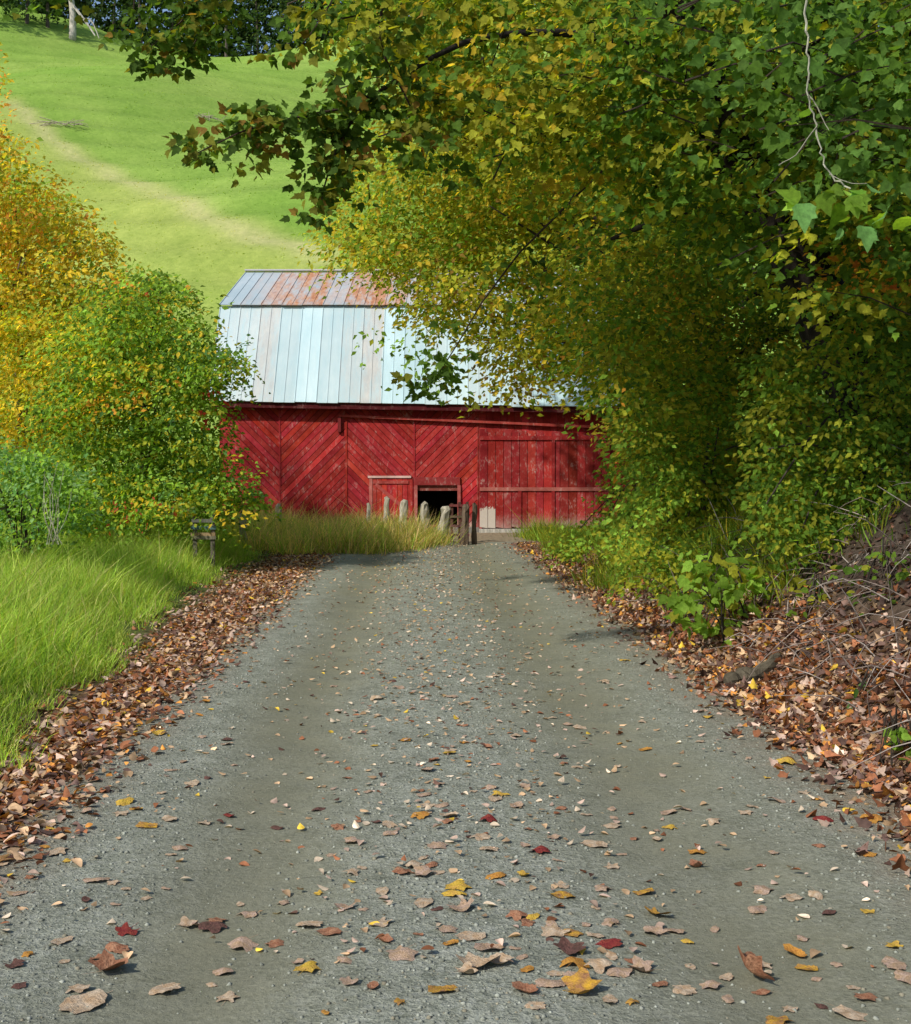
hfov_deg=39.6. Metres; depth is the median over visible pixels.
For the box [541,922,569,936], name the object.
fallen leaf
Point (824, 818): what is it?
fallen leaf
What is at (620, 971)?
fallen leaf
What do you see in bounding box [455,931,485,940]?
fallen leaf
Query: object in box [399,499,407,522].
fence post
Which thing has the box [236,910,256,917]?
fallen leaf
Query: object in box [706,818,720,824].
fallen leaf
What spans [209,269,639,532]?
barn
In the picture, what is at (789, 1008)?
fallen leaf
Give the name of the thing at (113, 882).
fallen leaf
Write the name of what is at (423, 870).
fallen leaf
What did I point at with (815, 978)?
fallen leaf
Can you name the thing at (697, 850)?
fallen leaf
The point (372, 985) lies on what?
fallen leaf
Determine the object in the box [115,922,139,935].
fallen leaf
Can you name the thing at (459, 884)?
fallen leaf
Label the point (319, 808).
fallen leaf
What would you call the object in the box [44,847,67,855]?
fallen leaf
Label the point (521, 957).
fallen leaf
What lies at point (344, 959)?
fallen leaf
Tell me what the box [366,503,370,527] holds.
fence post
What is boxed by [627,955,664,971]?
fallen leaf
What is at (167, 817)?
fallen leaf
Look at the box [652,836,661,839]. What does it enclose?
fallen leaf
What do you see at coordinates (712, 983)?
fallen leaf
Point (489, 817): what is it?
fallen leaf
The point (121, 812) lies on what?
fallen leaf
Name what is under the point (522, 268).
woodland tree
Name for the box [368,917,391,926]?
fallen leaf
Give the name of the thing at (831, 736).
leaf litter
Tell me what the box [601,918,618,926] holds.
fallen leaf
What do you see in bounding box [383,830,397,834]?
fallen leaf
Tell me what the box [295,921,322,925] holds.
fallen leaf
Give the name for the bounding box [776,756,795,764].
fallen leaf
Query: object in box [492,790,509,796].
fallen leaf
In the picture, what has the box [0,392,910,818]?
ground
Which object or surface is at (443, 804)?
fallen leaf
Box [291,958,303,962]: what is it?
fallen leaf
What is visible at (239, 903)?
fallen leaf
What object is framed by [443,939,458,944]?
fallen leaf
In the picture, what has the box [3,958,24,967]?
fallen leaf
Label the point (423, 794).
fallen leaf
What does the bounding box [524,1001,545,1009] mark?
fallen leaf
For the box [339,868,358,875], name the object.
fallen leaf
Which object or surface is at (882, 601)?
dry brush
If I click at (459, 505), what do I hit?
wooden gate
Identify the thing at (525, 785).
fallen leaf
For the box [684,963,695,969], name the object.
fallen leaf
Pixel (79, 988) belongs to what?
fallen leaf
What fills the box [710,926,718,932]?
fallen leaf
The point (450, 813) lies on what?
fallen leaf
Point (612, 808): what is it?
fallen leaf
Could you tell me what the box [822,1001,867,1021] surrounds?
fallen leaf
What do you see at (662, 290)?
understorey tree
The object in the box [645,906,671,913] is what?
fallen leaf
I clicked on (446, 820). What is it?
fallen leaf
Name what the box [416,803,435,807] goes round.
fallen leaf
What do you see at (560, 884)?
fallen leaf
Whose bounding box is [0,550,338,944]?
leaf litter
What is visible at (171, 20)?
hilltop tree
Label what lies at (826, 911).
fallen leaf
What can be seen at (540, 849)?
fallen leaf
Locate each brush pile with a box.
[29,117,87,126]
[195,112,225,121]
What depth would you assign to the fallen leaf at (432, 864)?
5.08 m
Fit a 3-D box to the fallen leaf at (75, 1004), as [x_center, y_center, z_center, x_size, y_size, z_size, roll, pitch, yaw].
[-1.114,1.471,3.825,0.121,0.021,0.202,0,2,14]
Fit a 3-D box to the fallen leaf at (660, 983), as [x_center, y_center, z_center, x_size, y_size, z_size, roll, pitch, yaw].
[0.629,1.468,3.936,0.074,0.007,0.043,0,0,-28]
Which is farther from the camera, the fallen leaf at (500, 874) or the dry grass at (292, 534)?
the dry grass at (292, 534)
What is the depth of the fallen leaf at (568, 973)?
3.99 m
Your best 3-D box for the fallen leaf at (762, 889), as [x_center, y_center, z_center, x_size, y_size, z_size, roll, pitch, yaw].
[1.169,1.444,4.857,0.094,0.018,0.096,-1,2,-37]
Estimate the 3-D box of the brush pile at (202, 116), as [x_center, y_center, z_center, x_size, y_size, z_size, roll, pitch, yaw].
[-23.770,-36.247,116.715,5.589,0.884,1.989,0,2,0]
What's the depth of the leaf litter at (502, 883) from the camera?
7.05 m
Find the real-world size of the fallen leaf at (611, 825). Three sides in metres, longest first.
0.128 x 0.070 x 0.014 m
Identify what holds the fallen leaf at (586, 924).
on the road
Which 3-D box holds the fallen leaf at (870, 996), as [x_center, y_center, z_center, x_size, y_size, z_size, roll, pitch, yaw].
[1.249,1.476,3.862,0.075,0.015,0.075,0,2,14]
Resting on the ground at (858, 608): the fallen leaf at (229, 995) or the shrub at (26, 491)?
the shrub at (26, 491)
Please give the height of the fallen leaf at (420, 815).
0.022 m
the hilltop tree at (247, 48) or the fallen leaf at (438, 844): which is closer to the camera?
the fallen leaf at (438, 844)
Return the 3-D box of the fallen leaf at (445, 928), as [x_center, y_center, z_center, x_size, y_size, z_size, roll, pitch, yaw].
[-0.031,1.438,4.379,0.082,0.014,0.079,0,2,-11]
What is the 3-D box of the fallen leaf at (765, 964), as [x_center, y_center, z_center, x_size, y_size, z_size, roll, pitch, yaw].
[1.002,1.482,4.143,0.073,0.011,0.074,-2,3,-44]
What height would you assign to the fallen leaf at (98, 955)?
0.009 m
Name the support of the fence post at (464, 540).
on the ground at (858, 608)
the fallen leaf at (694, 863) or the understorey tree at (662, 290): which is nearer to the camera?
the fallen leaf at (694, 863)
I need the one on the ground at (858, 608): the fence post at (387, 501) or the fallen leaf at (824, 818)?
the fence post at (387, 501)
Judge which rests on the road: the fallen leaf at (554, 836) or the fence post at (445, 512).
the fallen leaf at (554, 836)
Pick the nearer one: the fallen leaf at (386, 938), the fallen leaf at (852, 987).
the fallen leaf at (852, 987)
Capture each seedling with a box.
[785,572,831,621]
[846,666,882,708]
[880,707,910,765]
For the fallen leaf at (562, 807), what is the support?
on the road
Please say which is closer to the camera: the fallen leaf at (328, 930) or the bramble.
the fallen leaf at (328, 930)
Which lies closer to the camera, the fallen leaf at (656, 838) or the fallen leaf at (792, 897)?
the fallen leaf at (792, 897)
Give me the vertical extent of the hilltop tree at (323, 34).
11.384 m
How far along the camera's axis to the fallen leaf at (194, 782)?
6.43 m
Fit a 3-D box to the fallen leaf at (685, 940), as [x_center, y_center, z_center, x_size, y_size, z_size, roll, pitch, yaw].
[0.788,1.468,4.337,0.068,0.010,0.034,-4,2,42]
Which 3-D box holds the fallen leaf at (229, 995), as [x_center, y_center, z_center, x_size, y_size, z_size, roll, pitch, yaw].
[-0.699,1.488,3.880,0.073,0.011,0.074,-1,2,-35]
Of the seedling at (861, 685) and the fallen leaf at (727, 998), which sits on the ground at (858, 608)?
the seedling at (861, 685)
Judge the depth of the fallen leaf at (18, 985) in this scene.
3.90 m
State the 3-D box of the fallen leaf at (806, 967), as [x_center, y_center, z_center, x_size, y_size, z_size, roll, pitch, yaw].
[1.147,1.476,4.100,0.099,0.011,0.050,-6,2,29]
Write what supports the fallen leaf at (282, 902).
on the road
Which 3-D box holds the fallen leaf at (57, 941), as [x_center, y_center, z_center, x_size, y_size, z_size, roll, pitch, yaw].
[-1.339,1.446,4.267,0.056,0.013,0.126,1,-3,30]
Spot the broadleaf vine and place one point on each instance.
(730, 595)
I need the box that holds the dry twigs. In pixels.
[617,444,910,775]
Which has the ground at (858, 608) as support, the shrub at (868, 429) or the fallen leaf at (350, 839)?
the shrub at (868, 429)
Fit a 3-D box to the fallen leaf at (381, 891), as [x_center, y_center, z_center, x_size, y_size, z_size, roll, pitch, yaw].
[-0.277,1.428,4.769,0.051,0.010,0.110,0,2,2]
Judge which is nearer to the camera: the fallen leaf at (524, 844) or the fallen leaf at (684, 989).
the fallen leaf at (684, 989)
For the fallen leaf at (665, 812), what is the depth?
5.99 m
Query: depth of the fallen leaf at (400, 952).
4.13 m
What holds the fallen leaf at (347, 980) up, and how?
on the road
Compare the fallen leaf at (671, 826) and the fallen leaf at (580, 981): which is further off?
the fallen leaf at (671, 826)
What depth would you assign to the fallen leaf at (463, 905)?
4.59 m
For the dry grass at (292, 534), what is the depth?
24.74 m
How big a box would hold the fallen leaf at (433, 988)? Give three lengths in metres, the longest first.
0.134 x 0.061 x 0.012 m
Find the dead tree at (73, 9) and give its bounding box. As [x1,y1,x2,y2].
[68,0,98,40]
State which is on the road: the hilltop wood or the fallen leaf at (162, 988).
the fallen leaf at (162, 988)
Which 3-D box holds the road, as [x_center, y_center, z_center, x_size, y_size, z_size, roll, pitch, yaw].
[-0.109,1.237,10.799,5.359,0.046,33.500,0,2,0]
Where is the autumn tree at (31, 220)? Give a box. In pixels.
[0,42,191,515]
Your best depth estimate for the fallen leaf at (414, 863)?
5.05 m
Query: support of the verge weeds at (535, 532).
on the ground at (858, 608)
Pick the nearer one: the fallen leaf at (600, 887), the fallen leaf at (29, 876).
the fallen leaf at (600, 887)
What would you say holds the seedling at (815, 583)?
on the ground at (858, 608)
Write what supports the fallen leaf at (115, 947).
on the road
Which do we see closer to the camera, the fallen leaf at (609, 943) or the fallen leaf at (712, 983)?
the fallen leaf at (712, 983)
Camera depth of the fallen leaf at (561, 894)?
4.73 m
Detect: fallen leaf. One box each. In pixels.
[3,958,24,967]
[11,982,25,988]
[12,891,27,895]
[21,951,32,956]
[25,874,36,878]
[37,845,54,847]
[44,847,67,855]
[50,936,73,944]
[59,959,70,962]
[59,989,112,1013]
[65,984,89,992]
[80,807,90,812]
[81,896,90,901]
[83,877,109,882]
[86,949,127,973]
[90,953,100,958]
[105,940,128,952]
[107,880,120,884]
[110,810,128,815]
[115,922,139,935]
[116,794,133,805]
[136,821,157,827]
[140,895,152,899]
[148,982,180,994]
[152,729,165,734]
[162,815,176,820]
[172,845,187,849]
[176,916,197,929]
[184,777,198,785]
[197,919,228,932]
[205,917,225,921]
[205,982,217,986]
[208,967,233,974]
[216,991,239,1004]
[227,935,258,951]
[236,901,243,905]
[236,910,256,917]
[264,938,283,947]
[270,825,282,829]
[277,900,289,904]
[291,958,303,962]
[293,961,319,972]
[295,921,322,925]
[310,807,325,810]
[316,927,348,934]
[331,823,343,829]
[334,902,354,910]
[337,955,351,963]
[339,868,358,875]
[339,976,357,984]
[344,836,359,842]
[367,981,378,990]
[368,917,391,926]
[370,694,381,699]
[376,886,388,895]
[378,934,392,942]
[381,820,397,827]
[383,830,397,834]
[386,943,418,960]
[392,866,413,873]
[394,997,404,1005]
[404,860,424,866]
[410,811,429,819]
[414,865,433,874]
[414,898,432,907]
[416,792,430,796]
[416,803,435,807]
[420,766,433,769]
[425,861,438,867]
[427,840,447,848]
[428,984,460,992]
[430,870,444,874]
[430,906,442,910]
[434,802,448,807]
[435,925,457,932]
[440,811,457,815]
[441,889,466,895]
[442,818,451,823]
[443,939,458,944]
[445,880,471,890]
[446,897,473,911]
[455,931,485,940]
[455,961,477,973]
[456,952,498,967]
[468,833,490,840]
[474,943,502,949]
[479,814,496,821]
[479,846,498,850]
[485,784,495,789]
[485,870,508,879]
[487,952,514,963]
[488,792,501,801]
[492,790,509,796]
[505,909,527,920]
[509,946,520,949]
[510,801,522,807]
[512,981,541,995]
[514,918,534,926]
[516,954,527,959]
[517,870,528,875]
[519,842,530,846]
[520,783,530,787]
[520,965,533,971]
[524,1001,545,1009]
[526,912,539,919]
[532,845,550,852]
[535,978,565,986]
[539,920,558,925]
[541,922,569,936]
[545,970,563,975]
[546,834,560,838]
[548,891,574,897]
[553,937,585,955]
[554,880,568,888]
[555,806,567,809]
[560,957,590,968]
[561,967,601,993]
[563,971,594,978]
[564,927,583,936]
[572,724,586,728]
[580,922,590,926]
[581,840,608,846]
[584,958,612,973]
[587,932,603,937]
[594,885,608,890]
[595,938,622,948]
[601,862,618,868]
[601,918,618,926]
[602,967,631,977]
[602,994,617,1002]
[603,821,622,827]
[605,952,617,959]
[607,806,615,810]
[624,958,632,962]
[625,998,638,1004]
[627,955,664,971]
[633,888,654,894]
[638,747,651,750]
[643,925,666,934]
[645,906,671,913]
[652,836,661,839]
[652,980,667,986]
[660,809,676,814]
[661,824,677,828]
[663,928,685,932]
[672,982,696,994]
[678,938,693,942]
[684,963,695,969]
[688,848,707,853]
[689,859,708,866]
[699,979,721,988]
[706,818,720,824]
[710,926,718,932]
[719,973,732,980]
[722,994,734,1002]
[738,810,752,814]
[738,946,774,980]
[747,885,770,894]
[747,905,766,914]
[751,988,770,994]
[762,960,771,969]
[765,1015,791,1023]
[767,797,785,802]
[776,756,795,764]
[777,1005,797,1011]
[780,893,802,901]
[783,944,806,956]
[794,964,817,970]
[797,935,807,940]
[808,887,822,899]
[808,976,821,981]
[812,815,838,821]
[812,843,825,847]
[813,1002,827,1008]
[822,909,835,913]
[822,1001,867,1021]
[830,961,842,966]
[841,985,860,989]
[852,992,877,1000]
[857,813,881,823]
[860,909,874,913]
[863,852,876,856]
[882,956,906,969]
[883,940,902,946]
[894,969,910,983]
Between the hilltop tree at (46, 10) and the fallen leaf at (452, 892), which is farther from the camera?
the hilltop tree at (46, 10)
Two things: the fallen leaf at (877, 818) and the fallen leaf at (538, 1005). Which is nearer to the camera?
the fallen leaf at (538, 1005)
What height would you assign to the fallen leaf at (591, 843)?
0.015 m
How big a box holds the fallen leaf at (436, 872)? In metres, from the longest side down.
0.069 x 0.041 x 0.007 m
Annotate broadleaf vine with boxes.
[657,550,806,648]
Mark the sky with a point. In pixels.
(97, 2)
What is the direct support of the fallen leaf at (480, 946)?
on the road
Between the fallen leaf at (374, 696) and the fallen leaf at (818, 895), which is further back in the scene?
the fallen leaf at (374, 696)
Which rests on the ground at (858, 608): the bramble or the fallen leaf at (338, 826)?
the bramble
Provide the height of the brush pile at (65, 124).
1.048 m
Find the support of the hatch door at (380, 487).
in the barn
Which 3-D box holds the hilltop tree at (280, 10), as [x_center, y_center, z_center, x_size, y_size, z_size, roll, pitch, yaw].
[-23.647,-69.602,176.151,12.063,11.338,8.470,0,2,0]
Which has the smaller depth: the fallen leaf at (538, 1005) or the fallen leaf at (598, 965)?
the fallen leaf at (538, 1005)
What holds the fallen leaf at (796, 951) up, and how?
on the road
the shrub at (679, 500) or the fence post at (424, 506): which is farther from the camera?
the fence post at (424, 506)
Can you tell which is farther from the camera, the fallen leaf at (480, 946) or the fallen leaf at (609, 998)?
the fallen leaf at (480, 946)
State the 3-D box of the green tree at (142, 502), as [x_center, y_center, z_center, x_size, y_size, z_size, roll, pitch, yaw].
[-5.323,-1.625,20.672,5.140,5.207,5.758,0,2,0]
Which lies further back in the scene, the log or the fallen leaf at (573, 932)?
the log
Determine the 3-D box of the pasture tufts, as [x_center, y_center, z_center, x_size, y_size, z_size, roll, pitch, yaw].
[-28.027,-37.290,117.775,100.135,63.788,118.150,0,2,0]
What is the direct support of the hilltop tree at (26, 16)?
on the hill
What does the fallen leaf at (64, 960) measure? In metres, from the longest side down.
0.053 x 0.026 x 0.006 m
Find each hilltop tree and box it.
[0,0,24,13]
[1,0,63,23]
[2,0,94,28]
[89,0,138,36]
[104,0,176,45]
[145,0,186,54]
[168,0,234,55]
[189,0,270,56]
[208,0,292,55]
[250,0,310,50]
[293,0,347,47]
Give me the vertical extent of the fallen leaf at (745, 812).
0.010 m
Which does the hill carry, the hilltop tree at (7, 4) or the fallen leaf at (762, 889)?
the hilltop tree at (7, 4)
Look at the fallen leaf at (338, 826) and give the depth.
5.66 m
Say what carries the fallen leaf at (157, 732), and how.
on the road
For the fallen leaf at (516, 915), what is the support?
on the road
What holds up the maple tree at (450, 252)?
on the ground at (858, 608)
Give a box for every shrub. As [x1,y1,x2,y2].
[0,430,115,563]
[538,403,682,568]
[575,388,797,609]
[720,310,910,611]
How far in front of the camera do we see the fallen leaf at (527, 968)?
4.03 m
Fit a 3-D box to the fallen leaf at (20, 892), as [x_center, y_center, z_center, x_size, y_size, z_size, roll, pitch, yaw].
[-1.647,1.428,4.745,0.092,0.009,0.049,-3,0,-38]
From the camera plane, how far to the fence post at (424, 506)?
28.15 m
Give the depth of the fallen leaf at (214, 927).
4.46 m
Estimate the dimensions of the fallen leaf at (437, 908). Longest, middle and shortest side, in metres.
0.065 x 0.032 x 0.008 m
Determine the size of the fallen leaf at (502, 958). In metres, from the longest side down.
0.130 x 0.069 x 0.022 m
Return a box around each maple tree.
[1,0,910,456]
[291,74,737,448]
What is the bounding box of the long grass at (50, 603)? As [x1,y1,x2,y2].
[0,506,278,774]
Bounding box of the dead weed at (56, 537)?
[43,462,70,544]
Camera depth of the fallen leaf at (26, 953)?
4.15 m
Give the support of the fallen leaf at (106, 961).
on the road
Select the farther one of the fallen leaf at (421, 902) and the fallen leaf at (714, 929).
the fallen leaf at (421, 902)
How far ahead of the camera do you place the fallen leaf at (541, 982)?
3.91 m
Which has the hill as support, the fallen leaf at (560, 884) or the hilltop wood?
the hilltop wood
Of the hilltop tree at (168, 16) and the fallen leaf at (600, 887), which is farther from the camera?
the hilltop tree at (168, 16)
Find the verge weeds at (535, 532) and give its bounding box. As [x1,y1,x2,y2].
[506,411,910,628]
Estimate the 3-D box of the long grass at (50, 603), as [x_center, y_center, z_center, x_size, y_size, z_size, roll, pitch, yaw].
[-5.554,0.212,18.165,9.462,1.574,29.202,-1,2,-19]
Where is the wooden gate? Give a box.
[449,502,469,542]
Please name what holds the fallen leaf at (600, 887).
on the road
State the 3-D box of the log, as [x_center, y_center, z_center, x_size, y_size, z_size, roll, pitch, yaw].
[2.208,1.171,9.393,0.504,0.242,0.152,-1,2,-24]
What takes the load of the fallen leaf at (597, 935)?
on the road
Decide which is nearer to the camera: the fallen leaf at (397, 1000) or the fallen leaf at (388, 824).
the fallen leaf at (397, 1000)
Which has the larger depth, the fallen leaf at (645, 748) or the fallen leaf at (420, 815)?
the fallen leaf at (645, 748)
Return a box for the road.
[0,542,910,1023]
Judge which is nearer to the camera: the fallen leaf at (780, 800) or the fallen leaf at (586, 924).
the fallen leaf at (586, 924)
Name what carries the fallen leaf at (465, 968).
on the road
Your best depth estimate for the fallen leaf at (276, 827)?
5.72 m
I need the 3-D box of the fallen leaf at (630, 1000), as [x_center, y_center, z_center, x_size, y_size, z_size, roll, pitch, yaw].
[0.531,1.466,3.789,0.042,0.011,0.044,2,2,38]
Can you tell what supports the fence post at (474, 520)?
on the ground at (858, 608)
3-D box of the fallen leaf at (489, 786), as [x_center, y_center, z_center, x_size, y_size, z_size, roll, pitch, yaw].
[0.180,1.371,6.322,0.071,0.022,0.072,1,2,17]
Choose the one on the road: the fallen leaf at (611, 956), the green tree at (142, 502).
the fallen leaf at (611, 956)
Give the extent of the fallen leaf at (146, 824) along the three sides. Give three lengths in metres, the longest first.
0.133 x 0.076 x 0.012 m
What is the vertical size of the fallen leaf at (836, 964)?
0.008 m
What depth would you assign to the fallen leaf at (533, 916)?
4.49 m
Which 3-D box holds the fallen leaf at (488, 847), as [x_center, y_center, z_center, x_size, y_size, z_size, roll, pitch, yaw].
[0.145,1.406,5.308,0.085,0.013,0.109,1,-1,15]
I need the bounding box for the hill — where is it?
[0,5,904,505]
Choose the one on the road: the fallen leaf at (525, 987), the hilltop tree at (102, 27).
the fallen leaf at (525, 987)
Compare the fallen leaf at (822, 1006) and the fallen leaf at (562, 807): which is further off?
the fallen leaf at (562, 807)
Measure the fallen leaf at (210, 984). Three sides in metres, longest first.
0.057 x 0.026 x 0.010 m
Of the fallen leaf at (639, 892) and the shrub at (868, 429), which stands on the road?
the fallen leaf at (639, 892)
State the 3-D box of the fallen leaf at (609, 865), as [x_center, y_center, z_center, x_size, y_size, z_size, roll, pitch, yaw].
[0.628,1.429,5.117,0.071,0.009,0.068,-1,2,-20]
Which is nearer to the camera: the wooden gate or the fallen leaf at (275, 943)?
the fallen leaf at (275, 943)
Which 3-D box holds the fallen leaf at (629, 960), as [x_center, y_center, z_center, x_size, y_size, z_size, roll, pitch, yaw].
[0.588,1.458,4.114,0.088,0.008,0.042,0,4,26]
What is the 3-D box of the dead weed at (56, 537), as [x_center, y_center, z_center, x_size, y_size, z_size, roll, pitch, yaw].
[-4.412,-0.096,13.921,0.322,0.902,0.332,0,2,0]
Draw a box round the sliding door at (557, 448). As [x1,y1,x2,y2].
[480,429,609,527]
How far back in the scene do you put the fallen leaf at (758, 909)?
4.64 m
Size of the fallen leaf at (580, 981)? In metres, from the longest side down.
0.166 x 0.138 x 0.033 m
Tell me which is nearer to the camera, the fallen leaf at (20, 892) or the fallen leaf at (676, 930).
the fallen leaf at (676, 930)
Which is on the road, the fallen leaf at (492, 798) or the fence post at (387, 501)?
the fallen leaf at (492, 798)
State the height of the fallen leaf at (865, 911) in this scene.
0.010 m
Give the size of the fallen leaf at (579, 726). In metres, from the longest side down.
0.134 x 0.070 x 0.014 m
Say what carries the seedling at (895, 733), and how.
on the ground at (858, 608)
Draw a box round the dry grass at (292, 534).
[122,483,471,555]
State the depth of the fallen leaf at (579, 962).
4.06 m
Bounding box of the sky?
[23,0,535,55]
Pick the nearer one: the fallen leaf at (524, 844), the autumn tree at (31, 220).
the fallen leaf at (524, 844)
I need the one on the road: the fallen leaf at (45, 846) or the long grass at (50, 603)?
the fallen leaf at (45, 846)
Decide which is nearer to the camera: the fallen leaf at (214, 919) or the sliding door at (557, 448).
the fallen leaf at (214, 919)
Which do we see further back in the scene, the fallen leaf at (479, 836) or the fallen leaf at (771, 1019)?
the fallen leaf at (479, 836)
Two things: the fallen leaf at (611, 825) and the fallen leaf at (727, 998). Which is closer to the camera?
the fallen leaf at (727, 998)
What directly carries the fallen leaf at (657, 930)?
on the road
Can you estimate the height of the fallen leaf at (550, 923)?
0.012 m
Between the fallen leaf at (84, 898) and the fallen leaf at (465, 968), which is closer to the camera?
the fallen leaf at (465, 968)
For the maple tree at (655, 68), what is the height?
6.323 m
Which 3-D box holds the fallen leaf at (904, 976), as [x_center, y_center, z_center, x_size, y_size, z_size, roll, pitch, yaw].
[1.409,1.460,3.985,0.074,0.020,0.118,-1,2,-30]
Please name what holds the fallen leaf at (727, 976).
on the road
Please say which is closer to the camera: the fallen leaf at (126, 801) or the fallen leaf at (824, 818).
the fallen leaf at (824, 818)
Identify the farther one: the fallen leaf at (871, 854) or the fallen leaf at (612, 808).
the fallen leaf at (612, 808)
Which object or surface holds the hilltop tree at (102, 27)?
on the hill
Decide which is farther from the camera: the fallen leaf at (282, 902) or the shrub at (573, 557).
the shrub at (573, 557)
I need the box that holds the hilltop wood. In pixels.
[0,0,551,56]
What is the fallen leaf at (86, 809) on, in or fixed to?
on the road
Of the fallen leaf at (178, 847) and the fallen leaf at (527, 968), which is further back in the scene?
the fallen leaf at (178, 847)
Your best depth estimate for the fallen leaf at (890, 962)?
4.08 m
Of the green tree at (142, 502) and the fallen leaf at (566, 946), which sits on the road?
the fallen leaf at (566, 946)
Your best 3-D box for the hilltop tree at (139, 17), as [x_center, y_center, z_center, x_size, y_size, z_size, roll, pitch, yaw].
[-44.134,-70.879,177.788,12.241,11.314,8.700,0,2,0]
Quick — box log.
[723,652,781,683]
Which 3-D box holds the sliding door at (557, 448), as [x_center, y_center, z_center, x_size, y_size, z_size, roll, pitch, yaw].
[2.252,-0.842,31.885,3.279,2.499,0.060,0,2,0]
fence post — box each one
[239,510,247,543]
[275,503,281,517]
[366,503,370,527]
[383,496,389,529]
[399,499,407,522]
[420,501,429,528]
[438,506,450,540]
[460,504,468,544]
[471,503,477,543]
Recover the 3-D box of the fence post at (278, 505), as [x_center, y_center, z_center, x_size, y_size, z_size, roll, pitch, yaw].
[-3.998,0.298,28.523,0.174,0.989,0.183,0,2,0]
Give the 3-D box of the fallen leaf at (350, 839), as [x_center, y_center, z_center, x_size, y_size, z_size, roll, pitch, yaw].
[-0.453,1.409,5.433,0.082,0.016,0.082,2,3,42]
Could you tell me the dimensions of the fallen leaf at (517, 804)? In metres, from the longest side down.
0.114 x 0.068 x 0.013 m
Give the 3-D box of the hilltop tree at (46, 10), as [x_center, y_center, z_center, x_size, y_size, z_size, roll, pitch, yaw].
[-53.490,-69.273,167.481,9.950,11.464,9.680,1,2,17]
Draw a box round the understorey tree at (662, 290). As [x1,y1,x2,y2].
[526,205,910,524]
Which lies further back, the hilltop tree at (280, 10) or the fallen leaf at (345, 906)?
the hilltop tree at (280, 10)
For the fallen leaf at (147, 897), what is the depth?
4.74 m
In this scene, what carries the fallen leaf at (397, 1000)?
on the road
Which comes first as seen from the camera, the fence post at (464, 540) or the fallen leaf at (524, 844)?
the fallen leaf at (524, 844)
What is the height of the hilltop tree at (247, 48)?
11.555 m
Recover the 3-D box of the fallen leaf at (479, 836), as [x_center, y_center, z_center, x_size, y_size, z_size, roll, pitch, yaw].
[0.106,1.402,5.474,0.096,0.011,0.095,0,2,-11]
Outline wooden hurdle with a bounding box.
[191,515,215,564]
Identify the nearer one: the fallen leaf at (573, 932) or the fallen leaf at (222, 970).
the fallen leaf at (222, 970)
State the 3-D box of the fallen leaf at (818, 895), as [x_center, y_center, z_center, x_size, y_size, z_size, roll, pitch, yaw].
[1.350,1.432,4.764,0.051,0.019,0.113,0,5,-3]
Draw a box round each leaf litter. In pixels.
[0,543,898,973]
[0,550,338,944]
[504,538,910,890]
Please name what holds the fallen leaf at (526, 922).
on the road
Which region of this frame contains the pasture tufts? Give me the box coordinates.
[0,6,772,399]
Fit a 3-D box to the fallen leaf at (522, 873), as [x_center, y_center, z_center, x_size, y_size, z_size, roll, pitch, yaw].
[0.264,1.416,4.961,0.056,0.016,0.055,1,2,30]
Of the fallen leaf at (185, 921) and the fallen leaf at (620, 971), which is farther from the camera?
the fallen leaf at (185, 921)
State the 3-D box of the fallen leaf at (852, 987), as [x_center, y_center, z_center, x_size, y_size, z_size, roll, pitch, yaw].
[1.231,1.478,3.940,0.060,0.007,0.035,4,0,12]
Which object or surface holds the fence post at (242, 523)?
on the ground at (858, 608)
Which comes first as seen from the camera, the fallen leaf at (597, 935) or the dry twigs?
the fallen leaf at (597, 935)
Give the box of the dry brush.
[592,426,910,708]
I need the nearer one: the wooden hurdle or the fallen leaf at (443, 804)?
the fallen leaf at (443, 804)
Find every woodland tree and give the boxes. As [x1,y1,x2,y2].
[355,0,810,412]
[381,48,752,432]
[591,0,909,536]
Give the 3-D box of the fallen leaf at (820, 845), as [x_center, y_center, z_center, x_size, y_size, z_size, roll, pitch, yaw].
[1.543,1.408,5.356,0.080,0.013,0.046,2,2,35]
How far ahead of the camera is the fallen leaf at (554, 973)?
3.99 m
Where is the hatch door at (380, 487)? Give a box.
[368,476,412,517]
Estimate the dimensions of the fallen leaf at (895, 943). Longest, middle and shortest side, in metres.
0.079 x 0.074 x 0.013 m
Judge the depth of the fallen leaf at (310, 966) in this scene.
4.06 m
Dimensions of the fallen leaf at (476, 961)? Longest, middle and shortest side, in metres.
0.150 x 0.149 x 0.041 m
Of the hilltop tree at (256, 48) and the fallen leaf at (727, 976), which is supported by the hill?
the hilltop tree at (256, 48)
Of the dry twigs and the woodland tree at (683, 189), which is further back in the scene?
the woodland tree at (683, 189)
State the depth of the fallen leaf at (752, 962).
3.98 m
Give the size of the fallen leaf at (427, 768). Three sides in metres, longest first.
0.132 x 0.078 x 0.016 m
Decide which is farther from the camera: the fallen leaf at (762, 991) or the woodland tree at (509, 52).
the woodland tree at (509, 52)
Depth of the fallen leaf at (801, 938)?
4.34 m
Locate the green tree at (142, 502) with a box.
[2,262,285,558]
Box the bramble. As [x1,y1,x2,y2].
[827,537,910,623]
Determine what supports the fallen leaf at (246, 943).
on the road
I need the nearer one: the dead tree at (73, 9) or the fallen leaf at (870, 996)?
the fallen leaf at (870, 996)
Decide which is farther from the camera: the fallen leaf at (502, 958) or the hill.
the hill
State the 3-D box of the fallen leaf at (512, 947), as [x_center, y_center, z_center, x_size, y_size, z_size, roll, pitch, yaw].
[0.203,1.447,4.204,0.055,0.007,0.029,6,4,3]
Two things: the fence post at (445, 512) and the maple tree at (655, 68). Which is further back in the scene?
the fence post at (445, 512)
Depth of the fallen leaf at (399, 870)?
4.99 m
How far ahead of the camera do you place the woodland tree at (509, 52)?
24.78 m

